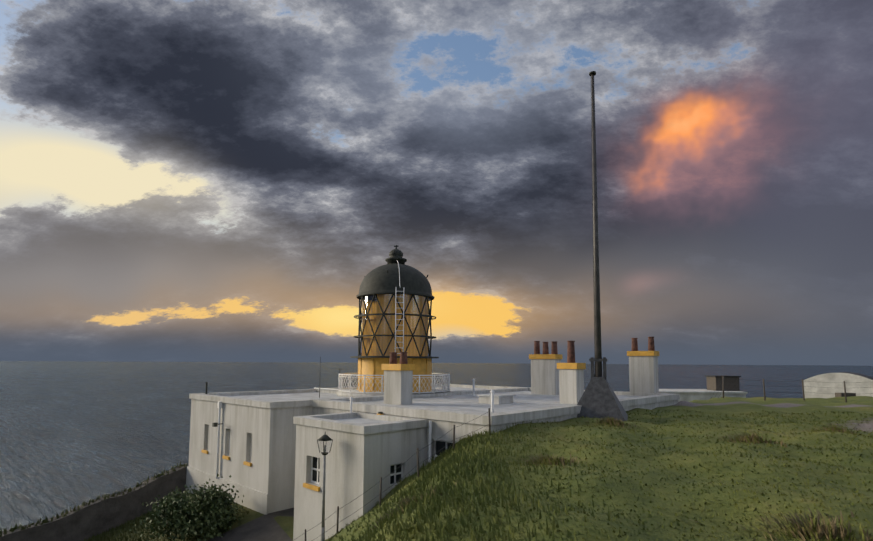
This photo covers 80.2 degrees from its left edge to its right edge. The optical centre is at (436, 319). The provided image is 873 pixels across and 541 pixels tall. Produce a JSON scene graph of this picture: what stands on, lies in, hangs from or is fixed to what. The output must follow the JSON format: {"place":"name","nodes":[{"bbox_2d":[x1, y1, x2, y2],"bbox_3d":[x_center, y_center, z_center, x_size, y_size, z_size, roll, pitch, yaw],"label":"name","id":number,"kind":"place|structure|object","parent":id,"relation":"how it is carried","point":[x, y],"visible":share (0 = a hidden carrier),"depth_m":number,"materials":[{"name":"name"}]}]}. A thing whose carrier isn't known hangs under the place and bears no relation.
{"place":"outdoors","nodes":[
{"label":"outdoors","id":0,"kind":"place"},
{"bbox_2d":[0,361,872,531],"bbox_3d":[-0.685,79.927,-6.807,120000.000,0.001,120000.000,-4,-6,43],"label":"sea","id":1,"kind":"structure","parent":0,"point":[73,434],"depth_m":1058.94,"materials":[{"name":"grey liquid"}]},
{"bbox_2d":[0,0,872,365],"label":"sky","id":2,"kind":"structure","parent":0,"point":[181,180],"materials":[{"name":"grey"}]},
{"bbox_2d":[79,396,872,540],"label":"ground","id":3,"kind":"structure","parent":0,"point":[729,406],"depth_m":9.30,"materials":[{"name":"green plant"}]},
{"bbox_2d":[0,462,186,540],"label":"boundary wall","id":4,"kind":"structure","parent":3,"relation":"on","point":[90,518],"depth_m":21.11,"materials":[{"name":"grey stone"}]},
{"bbox_2d":[129,474,243,540],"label":"shrub","id":5,"kind":"object","parent":3,"relation":"on","point":[206,511],"visible":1,"depth_m":17.77,"materials":[{"name":"green plant"}]},
{"bbox_2d":[207,508,293,540],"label":"yard paving","id":6,"kind":"structure","parent":3,"relation":"on","point":[265,527],"depth_m":17.54,"materials":[{"name":"grey concrete"}]},
{"bbox_2d":[317,431,332,540],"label":"lamp post","id":7,"kind":"object","parent":3,"relation":"on","point":[323,438],"visible":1,"depth_m":14.66,"materials":[{"name":"metal"}]},
{"bbox_2d":[186,357,679,540],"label":"keepers houses","id":8,"kind":"structure","parent":3,"relation":"on","point":[261,448],"depth_m":18.66,"materials":[{"name":"white paint"}]},
{"bbox_2d":[337,245,450,397],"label":"lighthouse tower","id":9,"kind":"structure","parent":8,"relation":"on","point":[395,294],"depth_m":25.28,"materials":[{"name":"paint"}]},
{"bbox_2d":[382,337,658,404],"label":"chimneys","id":10,"kind":"object","parent":8,"relation":"on","point":[551,374],"visible":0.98,"depth_m":25.85,"materials":[{"name":"paint"}]},
{"bbox_2d":[292,376,872,540],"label":"post and wire fences","id":11,"kind":"object","parent":3,"relation":"on","point":[418,463],"visible":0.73,"depth_m":13.93,"materials":[{"name":"brown wood"}]},
{"bbox_2d":[577,71,627,420],"bbox_3d":[5.830,-2.890,18.950,1.900,12.900,1.900,-2,-5,23],"label":"flagpole","id":12,"kind":"object","parent":3,"relation":"on","point":[598,398],"visible":0.98,"depth_m":18.52,"materials":[{"name":"metal"}]},
{"bbox_2d":[659,372,872,401],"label":"outbuildings","id":13,"kind":"structure","parent":3,"relation":"on","point":[834,386],"depth_m":36.58,"materials":[{"name":"white paint"}]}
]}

